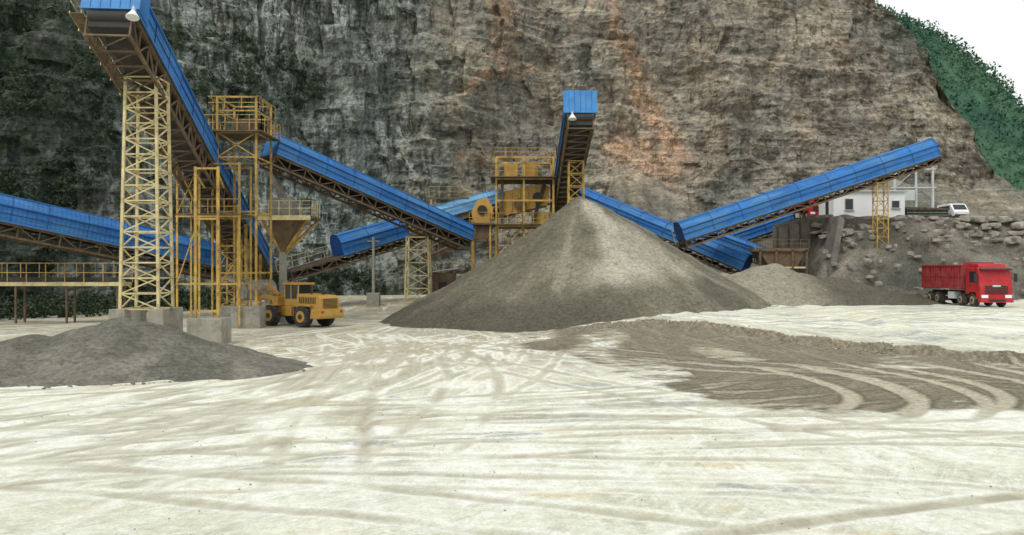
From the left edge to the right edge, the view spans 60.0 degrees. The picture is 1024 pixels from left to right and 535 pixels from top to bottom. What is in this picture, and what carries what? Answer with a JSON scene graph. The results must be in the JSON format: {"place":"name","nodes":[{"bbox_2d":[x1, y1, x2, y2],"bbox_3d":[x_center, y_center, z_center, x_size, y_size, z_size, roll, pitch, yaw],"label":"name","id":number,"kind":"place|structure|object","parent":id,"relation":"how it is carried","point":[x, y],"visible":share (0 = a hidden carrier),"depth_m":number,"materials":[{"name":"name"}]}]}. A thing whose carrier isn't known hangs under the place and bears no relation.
{"place":"outdoors","nodes":[
{"label":"outdoors","id":0,"kind":"place"},
{"bbox_2d":[0,295,1023,534],"bbox_3d":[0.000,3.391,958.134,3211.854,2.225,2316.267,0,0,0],"label":"ground","id":1,"kind":"structure","parent":0,"point":[767,404],"depth_m":23.71,"materials":[{"name":"beige sand"}]},
{"bbox_2d":[0,263,132,323],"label":"feeder walkway","id":2,"kind":"structure","parent":1,"relation":"on","point":[45,283],"depth_m":69.63,"materials":[{"name":"yellow paint"}]},
{"bbox_2d":[0,286,236,319],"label":"scrub","id":3,"kind":"object","parent":1,"relation":"on","point":[44,306],"visible":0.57,"depth_m":80.05,"materials":[{"name":"green plant"}]},
{"bbox_2d":[109,76,182,330],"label":"lattice tower","id":4,"kind":"structure","parent":1,"relation":"on","point":[172,316],"depth_m":51.47,"materials":[{"name":"yellow metal"}]},
{"bbox_2d":[0,317,312,387],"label":"gravel pile","id":5,"kind":"object","parent":1,"relation":"on","point":[118,350],"visible":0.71,"depth_m":36.50,"materials":[{"name":"grey gravel"}]},
{"bbox_2d":[187,167,230,343],"bbox_3d":[-18.471,-0.550,55.250,2.353,10.500,10.342,0,0,-14],"label":"support frame","id":6,"kind":"object","parent":1,"relation":"on","point":[217,328],"visible":0.77,"depth_m":50.93,"materials":[{"name":"metal"}]},
{"bbox_2d":[175,162,252,327],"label":"access platform","id":7,"kind":"structure","parent":1,"relation":"on","point":[212,214],"depth_m":64.06,"materials":[{"name":"metal"}]},
{"bbox_2d":[221,239,248,305],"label":"lattice tower","id":8,"kind":"structure","parent":1,"relation":"on","point":[227,292],"depth_m":75.81,"materials":[{"name":"yellow metal"}]},
{"bbox_2d":[220,224,261,306],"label":"trestle","id":9,"kind":"object","parent":1,"relation":"on","point":[245,258],"visible":0.26,"depth_m":73.93,"materials":[{"name":"yellow paint"}]},
{"bbox_2d":[69,0,273,279],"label":"covered conveyor","id":10,"kind":"object","parent":9,"relation":"on","point":[130,34],"visible":0.76,"depth_m":54.20,"materials":[{"name":"metal"}]},
{"bbox_2d":[0,193,225,278],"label":"covered conveyor","id":11,"kind":"object","parent":10,"relation":"attached to","point":[49,220],"visible":0.75,"depth_m":69.71,"materials":[{"name":"metal"}]},
{"bbox_2d":[204,96,279,328],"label":"transfer tower","id":12,"kind":"structure","parent":1,"relation":"on","point":[253,317],"depth_m":65.24,"materials":[{"name":"metal"}]},
{"bbox_2d":[257,168,321,322],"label":"hopper platform","id":13,"kind":"structure","parent":1,"relation":"on","point":[289,224],"depth_m":70.60,"materials":[{"name":"metal"}]},
{"bbox_2d":[236,279,343,327],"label":"wheel loader","id":14,"kind":"object","parent":1,"relation":"on","point":[301,304],"visible":0.99,"depth_m":66.61,"materials":[{"name":"metal"}]},
{"bbox_2d":[366,237,380,306],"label":"concrete post","id":15,"kind":"object","parent":1,"relation":"on","point":[373,298],"visible":0.98,"depth_m":84.33,"materials":[{"name":"grey concrete"}]},
{"bbox_2d":[274,210,499,280],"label":"covered conveyor","id":16,"kind":"object","parent":1,"relation":"on","point":[348,243],"visible":0.6,"depth_m":84.55,"materials":[{"name":"metal"}]},
{"bbox_2d":[435,188,500,219],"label":"covered conveyor","id":17,"kind":"object","parent":16,"relation":"on","point":[460,207],"visible":0.34,"depth_m":91.54,"materials":[{"name":"metal"}]},
{"bbox_2d":[404,236,431,301],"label":"lattice tower","id":18,"kind":"structure","parent":1,"relation":"on","point":[408,275],"depth_m":83.14,"materials":[{"name":"yellow metal"}]},
{"bbox_2d":[257,134,474,249],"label":"covered conveyor","id":19,"kind":"object","parent":18,"relation":"on","point":[306,164],"visible":0.98,"depth_m":76.13,"materials":[{"name":"metal"}]},
{"bbox_2d":[429,268,459,291],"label":"tin roof shed","id":20,"kind":"structure","parent":1,"relation":"on","point":[440,280],"depth_m":85.70,"materials":[{"name":"metal"}]},
{"bbox_2d":[424,148,556,273],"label":"screening plant","id":21,"kind":"object","parent":1,"relation":"on","point":[523,199],"visible":0.81,"depth_m":90.42,"materials":[{"name":"yellow paint"}]},
{"bbox_2d":[24,305,1020,534],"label":"loose stones","id":22,"kind":"object","parent":1,"relation":"on","point":[132,383],"visible":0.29,"depth_m":32.72,"materials":[{"name":"grey stone"}]},
{"bbox_2d":[379,196,770,331],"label":"gravel pile","id":23,"kind":"object","parent":1,"relation":"on","point":[578,261],"visible":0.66,"depth_m":66.27,"materials":[{"name":"grey gravel"}]},
{"bbox_2d":[567,160,584,202],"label":"lattice tower","id":24,"kind":"structure","parent":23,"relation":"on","point":[569,173],"depth_m":79.80,"materials":[{"name":"yellow metal"}]},
{"bbox_2d":[579,188,752,273],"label":"covered conveyor","id":25,"kind":"object","parent":1,"relation":"on","point":[726,255],"visible":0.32,"depth_m":87.72,"materials":[{"name":"metal"}]},
{"bbox_2d":[549,90,597,214],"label":"covered conveyor","id":26,"kind":"object","parent":25,"relation":"attached to","point":[578,119],"visible":0.74,"depth_m":76.50,"materials":[{"name":"metal"}]},
{"bbox_2d":[706,231,767,264],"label":"covered conveyor","id":27,"kind":"object","parent":1,"relation":"on","point":[741,244],"visible":0.16,"depth_m":88.60,"materials":[{"name":"metal"}]},
{"bbox_2d":[706,209,794,257],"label":"covered conveyor","id":28,"kind":"object","parent":27,"relation":"on","point":[756,231],"visible":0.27,"depth_m":89.31,"materials":[{"name":"metal"}]},
{"bbox_2d":[748,239,808,273],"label":"feed hopper","id":29,"kind":"object","parent":1,"relation":"on","point":[790,258],"visible":0.69,"depth_m":82.00,"materials":[{"name":"metal"}]},
{"bbox_2d":[573,318,1020,365],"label":"loose stones","id":30,"kind":"object","parent":1,"relation":"on","point":[988,362],"visible":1,"depth_m":47.77,"materials":[{"name":"grey stone"}]},
{"bbox_2d":[773,214,844,276],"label":"concrete retaining wall","id":31,"kind":"structure","parent":1,"relation":"on","point":[802,228],"depth_m":86.36,"materials":[{"name":"concrete"}]},
{"bbox_2d":[720,263,950,306],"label":"gravel pile","id":32,"kind":"object","parent":1,"relation":"on","point":[775,284],"visible":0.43,"depth_m":72.68,"materials":[{"name":"grey gravel"}]},
{"bbox_2d":[749,217,1023,299],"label":"terrace embankment","id":33,"kind":"structure","parent":1,"relation":"on","point":[906,278],"depth_m":83.27,"materials":[{"name":"grey stone"}]},
{"bbox_2d":[784,198,818,218],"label":"dump truck","id":34,"kind":"object","parent":33,"relation":"on","point":[813,210],"visible":0.15,"depth_m":97.19,"materials":[{"name":"red paint"}]},
{"bbox_2d":[819,192,904,217],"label":"walls","id":35,"kind":"structure","parent":33,"relation":"on","point":[862,203],"depth_m":92.00,"materials":[{"name":"white paint"}]},
{"bbox_2d":[825,198,900,213],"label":"windows and door","id":36,"kind":"structure","parent":35,"relation":"attached to","point":[849,204],"depth_m":91.97,"materials":[{"name":"grey glass"}]},
{"bbox_2d":[840,190,907,191],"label":"roof","id":37,"kind":"structure","parent":35,"relation":"on","point":[881,190],"depth_m":91.75,"materials":[{"name":"metal"}]},
{"bbox_2d":[872,182,888,248],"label":"lattice tower","id":38,"kind":"structure","parent":33,"relation":"on","point":[881,200],"depth_m":83.62,"materials":[{"name":"yellow metal"}]},
{"bbox_2d":[672,138,942,248],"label":"covered conveyor","id":39,"kind":"object","parent":38,"relation":"on","point":[777,200],"visible":1,"depth_m":82.74,"materials":[{"name":"blue painted steel"},{"name":"rubber"},{"name":"dark steel"}]},
{"bbox_2d":[890,166,935,207],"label":"transformer pole frame","id":40,"kind":"object","parent":33,"relation":"on","point":[910,195],"visible":0.45,"depth_m":95.36,"materials":[{"name":"metal"}]},
{"bbox_2d":[905,207,949,216],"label":"fence","id":41,"kind":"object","parent":33,"relation":"on","point":[928,212],"depth_m":92.00,"materials":[{"name":"metal"}]},
{"bbox_2d":[937,204,968,217],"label":"parked van","id":42,"kind":"object","parent":33,"relation":"on","point":[956,210],"visible":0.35,"depth_m":91.94,"materials":[{"name":"white paint"}]},
{"bbox_2d":[809,214,1023,298],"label":"boulder retaining wall","id":43,"kind":"structure","parent":1,"relation":"on","point":[1013,238],"depth_m":85.12,"materials":[{"name":"stone"}]},
{"bbox_2d":[876,0,1023,188],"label":"distant trees","id":44,"kind":"object","parent":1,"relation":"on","point":[905,19],"visible":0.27,"depth_m":235.13,"materials":[{"name":"green plant"}]},
{"bbox_2d":[921,262,1016,306],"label":"dump truck","id":45,"kind":"object","parent":1,"relation":"on","point":[988,283],"visible":0.99,"depth_m":67.65,"materials":[{"name":"red paint"}]},
{"bbox_2d":[0,0,1023,302],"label":"cliff","id":46,"kind":"structure","parent":0,"point":[706,104],"depth_m":114.58,"materials":[{"name":"grey stone"}]},
{"bbox_2d":[0,0,390,296],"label":"cliff vegetation","id":47,"kind":"object","parent":46,"relation":"on","point":[19,193],"visible":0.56,"depth_m":89.46,"materials":[{"name":"green plant"}]},
{"bbox_2d":[875,0,1023,106],"label":"sky","id":48,"kind":"structure","parent":0,"point":[995,28],"materials":[{"name":"white"}]},
{"bbox_2d":[896,18,1023,188],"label":"forested hill","id":49,"kind":"structure","parent":0,"point":[978,96],"depth_m":228.77,"materials":[{"name":"green plant"}]}
]}

